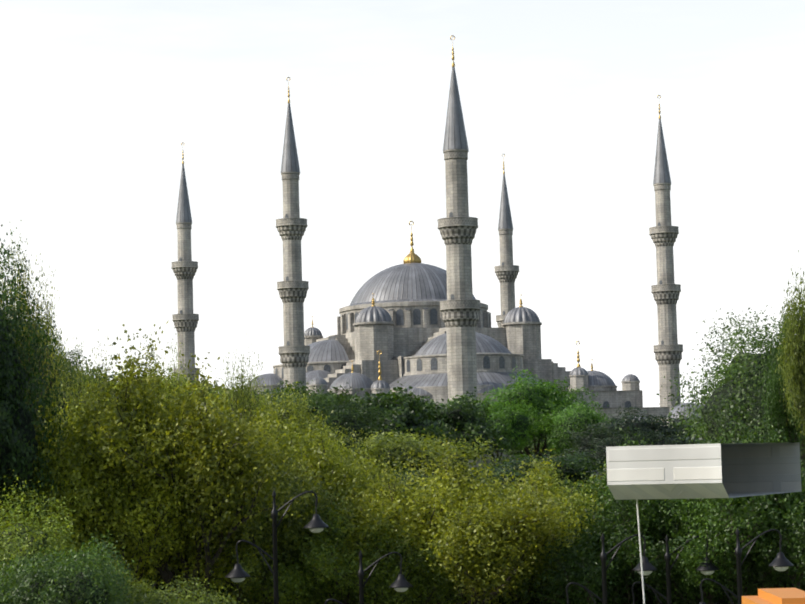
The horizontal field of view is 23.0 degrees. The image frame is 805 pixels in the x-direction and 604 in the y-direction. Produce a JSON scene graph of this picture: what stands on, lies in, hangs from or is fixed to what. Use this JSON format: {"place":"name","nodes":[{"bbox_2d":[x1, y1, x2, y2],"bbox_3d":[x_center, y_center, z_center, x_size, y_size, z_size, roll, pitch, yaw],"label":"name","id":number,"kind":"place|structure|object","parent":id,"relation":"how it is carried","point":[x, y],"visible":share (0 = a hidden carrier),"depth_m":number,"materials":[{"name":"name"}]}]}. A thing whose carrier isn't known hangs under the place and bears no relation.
{"place":"outdoors","nodes":[
{"label":"outdoors","id":0,"kind":"place"},
{"bbox_2d":[0,0,804,406],"label":"sky","id":1,"kind":"structure","parent":0,"point":[100,99],"materials":[{"name":"white"}]},
{"bbox_2d":[328,308,489,376],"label":"mosque lead","id":2,"kind":"object","parent":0,"point":[402,359],"visible":0.1,"depth_m":346.24,"materials":[{"name":"grey metal"}]},
{"bbox_2d":[606,442,801,499],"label":"sign box","id":3,"kind":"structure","parent":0,"point":[719,470],"depth_m":11.83,"materials":[{"name":"painted metal"}]},
{"label":"ground","id":4,"kind":"structure","parent":0,"visible":0},
{"bbox_2d":[0,227,70,428],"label":"trees","id":5,"kind":"object","parent":4,"relation":"on","point":[55,373],"visible":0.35,"depth_m":59.93,"materials":[{"name":"green plant"}]},
{"bbox_2d":[0,225,77,528],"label":"tree","id":6,"kind":"object","parent":4,"relation":"on","point":[18,451],"visible":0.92,"depth_m":44.72,"materials":[{"name":"green plant"}]},
{"bbox_2d":[0,470,84,593],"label":"bush","id":7,"kind":"object","parent":4,"relation":"on","point":[14,538],"visible":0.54,"depth_m":39.85,"materials":[{"name":"green plant"}]},
{"bbox_2d":[23,302,78,453],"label":"tree","id":8,"kind":"object","parent":4,"relation":"on","point":[49,365],"visible":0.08,"depth_m":69.91,"materials":[{"name":"green plant"}]},
{"bbox_2d":[39,307,93,394],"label":"tree","id":9,"kind":"object","parent":4,"relation":"on","point":[66,355],"visible":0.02,"depth_m":79.57,"materials":[{"name":"green plant"}]},
{"bbox_2d":[0,529,156,603],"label":"bush","id":10,"kind":"object","parent":4,"relation":"on","point":[39,585],"visible":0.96,"depth_m":36.11,"materials":[{"name":"green plant"}]},
{"bbox_2d":[34,351,134,442],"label":"tree","id":11,"kind":"object","parent":4,"relation":"on","point":[72,393],"visible":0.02,"depth_m":69.79,"materials":[{"name":"green plant"}]},
{"bbox_2d":[55,329,114,434],"bbox_3d":[-9.676,6.790,61.663,2.368,12.056,2.912,-3,-5,13],"label":"tree","id":12,"kind":"object","parent":4,"relation":"on","point":[81,387],"visible":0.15,"depth_m":61.63,"materials":[{"name":"green plant"}]},
{"bbox_2d":[76,363,105,392],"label":"tree","id":13,"kind":"object","parent":4,"relation":"on","point":[94,375],"depth_m":109.87,"materials":[{"name":"green plant"}]},
{"bbox_2d":[85,362,121,385],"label":"tree","id":14,"kind":"object","parent":4,"relation":"on","point":[103,373],"depth_m":244.14,"materials":[{"name":"green plant"}]},
{"bbox_2d":[0,381,225,583],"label":"tree","id":15,"kind":"object","parent":4,"relation":"on","point":[62,478],"visible":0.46,"depth_m":45.09,"materials":[{"name":"green plant"}]},
{"bbox_2d":[104,357,205,404],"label":"tree","id":16,"kind":"object","parent":4,"relation":"on","point":[147,376],"depth_m":93.88,"materials":[{"name":"green plant"}]},
{"bbox_2d":[71,541,245,603],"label":"bush","id":17,"kind":"object","parent":4,"relation":"on","point":[149,597],"visible":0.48,"depth_m":37.41,"materials":[{"name":"green plant"}]},
{"bbox_2d":[115,363,206,391],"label":"tree","id":18,"kind":"object","parent":4,"relation":"on","point":[170,375],"depth_m":232.39,"materials":[{"name":"green plant"}]},
{"bbox_2d":[136,328,190,433],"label":"tree","id":19,"kind":"object","parent":4,"relation":"on","point":[174,378],"visible":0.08,"depth_m":65.56,"materials":[{"name":"green plant"}]},
{"bbox_2d":[44,434,285,603],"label":"tree","id":20,"kind":"object","parent":4,"relation":"on","point":[152,542],"visible":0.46,"depth_m":45.24,"materials":[{"name":"green plant"}]},
{"bbox_2d":[34,320,323,603],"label":"tree","id":21,"kind":"object","parent":4,"relation":"on","point":[218,460],"visible":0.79,"depth_m":45.09,"materials":[{"name":"green plant"}]},
{"bbox_2d":[111,543,261,603],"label":"bush","id":22,"kind":"object","parent":4,"relation":"on","point":[222,590],"depth_m":48.27,"materials":[{"name":"green plant"}]},
{"bbox_2d":[186,374,223,395],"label":"tree","id":23,"kind":"object","parent":4,"relation":"on","point":[211,389],"depth_m":247.86,"materials":[{"name":"green plant"}]},
{"bbox_2d":[164,369,252,402],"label":"tree","id":24,"kind":"object","parent":4,"relation":"on","point":[199,392],"depth_m":120.15,"materials":[{"name":"green plant"}]},
{"bbox_2d":[207,333,270,430],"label":"tree","id":25,"kind":"object","parent":4,"relation":"on","point":[241,403],"visible":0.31,"depth_m":69.69,"materials":[{"name":"green plant"}]},
{"bbox_2d":[166,445,397,603],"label":"tree","id":26,"kind":"object","parent":4,"relation":"on","point":[287,535],"visible":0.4,"depth_m":46.45,"materials":[{"name":"green plant"}]},
{"bbox_2d":[194,384,386,459],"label":"tree","id":27,"kind":"object","parent":4,"relation":"on","point":[298,414],"visible":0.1,"depth_m":81.14,"materials":[{"name":"green plant"}]},
{"bbox_2d":[250,380,352,443],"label":"tree","id":28,"kind":"object","parent":4,"relation":"on","point":[319,399],"visible":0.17,"depth_m":123.72,"materials":[{"name":"green plant"}]},
{"bbox_2d":[285,380,358,404],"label":"tree","id":29,"kind":"object","parent":4,"relation":"on","point":[329,392],"visible":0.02,"depth_m":219.78,"materials":[{"name":"green plant"}]},
{"bbox_2d":[242,382,408,603],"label":"tree","id":30,"kind":"object","parent":4,"relation":"on","point":[316,455],"visible":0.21,"depth_m":50.59,"materials":[{"name":"green plant"}]},
{"bbox_2d":[219,487,470,603],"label":"tree","id":31,"kind":"object","parent":4,"relation":"on","point":[315,590],"visible":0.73,"depth_m":46.35,"materials":[{"name":"green plant"}]},
{"bbox_2d":[314,390,397,450],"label":"tree","id":32,"kind":"object","parent":4,"relation":"on","point":[349,417],"visible":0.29,"depth_m":147.78,"materials":[{"name":"green plant"}]},
{"bbox_2d":[354,387,408,404],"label":"tree","id":33,"kind":"object","parent":4,"relation":"on","point":[380,394],"visible":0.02,"depth_m":239.76,"materials":[{"name":"green plant"}]},
{"bbox_2d":[342,381,464,450],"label":"tree","id":34,"kind":"object","parent":4,"relation":"on","point":[403,416],"visible":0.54,"depth_m":167.67,"materials":[{"name":"green plant"}]},
{"bbox_2d":[345,462,486,521],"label":"tree","id":35,"kind":"object","parent":4,"relation":"on","point":[403,474],"visible":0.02,"depth_m":73.67,"materials":[{"name":"green plant"}]},
{"bbox_2d":[343,428,520,500],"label":"tree","id":36,"kind":"object","parent":4,"relation":"on","point":[403,448],"visible":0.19,"depth_m":83.06,"materials":[{"name":"green plant"}]},
{"bbox_2d":[171,149,704,483],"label":"mosque stone walls","id":37,"kind":"structure","parent":4,"relation":"on","point":[460,363],"depth_m":348.94,"materials":[{"name":"grey stone"}]},
{"bbox_2d":[179,212,663,420],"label":"windows","id":38,"kind":"structure","parent":37,"relation":"in","point":[417,321],"depth_m":352.74,"materials":[{"name":"grey glass"}]},
{"bbox_2d":[176,67,670,407],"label":"lead roofs","id":39,"kind":"structure","parent":37,"relation":"on","point":[411,282],"depth_m":356.64,"materials":[{"name":"grey metal"}]},
{"bbox_2d":[181,35,660,379],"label":"finials","id":40,"kind":"object","parent":39,"relation":"on","point":[411,257],"visible":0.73,"depth_m":361.01,"materials":[{"name":"gold metal"}]},
{"bbox_2d":[172,225,682,383],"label":"corbels","id":41,"kind":"object","parent":37,"relation":"attached to","point":[450,235],"visible":0.75,"depth_m":326.43,"materials":[{"name":"grey stone"}]},
{"bbox_2d":[172,151,682,372],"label":"minaret balconies","id":42,"kind":"structure","parent":37,"relation":"on","point":[451,221],"depth_m":327.54,"materials":[{"name":"grey stone"}]},
{"bbox_2d":[246,306,702,419],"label":"domes","id":43,"kind":"structure","parent":37,"relation":"on","point":[376,313],"depth_m":349.36,"materials":[{"name":"grey metal"}]},
{"bbox_2d":[301,428,596,603],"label":"trees","id":44,"kind":"object","parent":4,"relation":"on","point":[491,550],"visible":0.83,"depth_m":46.42,"materials":[{"name":"green plant"}]},
{"bbox_2d":[406,387,519,453],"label":"tree","id":45,"kind":"object","parent":4,"relation":"on","point":[464,412],"visible":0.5,"depth_m":186.71,"materials":[{"name":"green plant"}]},
{"bbox_2d":[457,423,504,461],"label":"tree","id":46,"kind":"object","parent":4,"relation":"on","point":[474,459],"depth_m":195.44,"materials":[{"name":"green plant"}]},
{"bbox_2d":[422,579,550,603],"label":"bush","id":47,"kind":"object","parent":4,"relation":"on","point":[519,598],"visible":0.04,"depth_m":49.63,"materials":[{"name":"green plant"}]},
{"bbox_2d":[441,395,547,466],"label":"tree","id":48,"kind":"object","parent":4,"relation":"on","point":[515,424],"visible":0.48,"depth_m":212.98,"materials":[{"name":"green plant"}]},
{"bbox_2d":[422,504,571,603],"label":"bush","id":49,"kind":"object","parent":4,"relation":"on","point":[534,577],"visible":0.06,"depth_m":47.88,"materials":[{"name":"green plant"}]},
{"bbox_2d":[225,490,793,603],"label":"lamps","id":50,"kind":"object","parent":4,"relation":"on","point":[401,581],"visible":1,"depth_m":41.96,"materials":[{"name":"black metal"}]},
{"bbox_2d":[231,528,787,591],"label":"lamp lenses","id":51,"kind":"object","parent":50,"relation":"attached to","point":[313,530],"visible":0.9,"depth_m":41.83,"materials":[{"name":"white glass"}]},
{"bbox_2d":[499,434,568,460],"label":"tree","id":52,"kind":"object","parent":4,"relation":"on","point":[515,452],"visible":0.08,"depth_m":252.15,"materials":[{"name":"green plant"}]},
{"bbox_2d":[470,449,606,503],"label":"tree","id":53,"kind":"object","parent":4,"relation":"on","point":[570,472],"visible":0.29,"depth_m":98.26,"materials":[{"name":"green plant"}]},
{"bbox_2d":[482,366,614,460],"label":"tree","id":54,"kind":"object","parent":4,"relation":"on","point":[541,395],"visible":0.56,"depth_m":221.51,"materials":[{"name":"green plant"}]},
{"bbox_2d":[461,449,650,590],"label":"trees","id":55,"kind":"object","parent":4,"relation":"on","point":[578,502],"visible":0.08,"depth_m":49.38,"materials":[{"name":"green plant"}]},
{"bbox_2d":[540,401,616,458],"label":"tree","id":56,"kind":"object","parent":4,"relation":"on","point":[563,422],"visible":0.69,"depth_m":211.97,"materials":[{"name":"green plant"}]},
{"bbox_2d":[560,423,661,479],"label":"tree","id":57,"kind":"object","parent":4,"relation":"on","point":[599,442],"visible":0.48,"depth_m":178.24,"materials":[{"name":"green plant"}]},
{"bbox_2d":[535,568,719,603],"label":"bush","id":58,"kind":"object","parent":4,"relation":"on","point":[652,601],"depth_m":48.83,"materials":[{"name":"green plant"}]},
{"bbox_2d":[506,484,757,603],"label":"tree","id":59,"kind":"object","parent":4,"relation":"on","point":[582,565],"visible":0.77,"depth_m":46.15,"materials":[{"name":"green plant"}]},
{"bbox_2d":[564,403,708,454],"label":"tree","id":60,"kind":"object","parent":4,"relation":"on","point":[665,432],"visible":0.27,"depth_m":181.57,"materials":[{"name":"green plant"}]},
{"bbox_2d":[636,499,644,603],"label":"sign pole","id":61,"kind":"object","parent":4,"relation":"on","point":[640,551],"visible":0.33,"depth_m":12.15,"materials":[{"name":"grey metal"}]},
{"bbox_2d":[566,398,804,603],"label":"tree","id":62,"kind":"object","parent":4,"relation":"on","point":[710,515],"visible":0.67,"depth_m":45.55,"materials":[{"name":"green plant"}]},
{"bbox_2d":[679,362,729,439],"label":"tree","id":63,"kind":"object","parent":4,"relation":"on","point":[696,419],"depth_m":119.47,"materials":[{"name":"green plant"}]},
{"bbox_2d":[628,513,804,603],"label":"tree","id":64,"kind":"object","parent":4,"relation":"on","point":[748,578],"visible":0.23,"depth_m":45.80,"materials":[{"name":"green plant"}]},
{"bbox_2d":[656,305,804,450],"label":"tree","id":65,"kind":"object","parent":4,"relation":"on","point":[742,371],"visible":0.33,"depth_m":72.50,"materials":[{"name":"green plant"}]},
{"bbox_2d":[680,447,804,594],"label":"tree","id":66,"kind":"object","parent":4,"relation":"on","point":[795,524],"visible":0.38,"depth_m":45.07,"materials":[{"name":"green plant"}]},
{"bbox_2d":[742,588,804,603],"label":"bus body","id":67,"kind":"object","parent":4,"relation":"on","point":[780,596],"visible":1,"depth_m":30.77,"materials":[{"name":"orange metal"}]},
{"bbox_2d":[753,299,804,473],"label":"tree","id":68,"kind":"object","parent":4,"relation":"on","point":[774,403],"visible":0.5,"depth_m":61.23,"materials":[{"name":"green plant"}]},
{"bbox_2d":[770,250,804,443],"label":"tree","id":69,"kind":"object","parent":4,"relation":"on","point":[793,361],"visible":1,"depth_m":58.75,"materials":[{"name":"green plant"}]}
]}

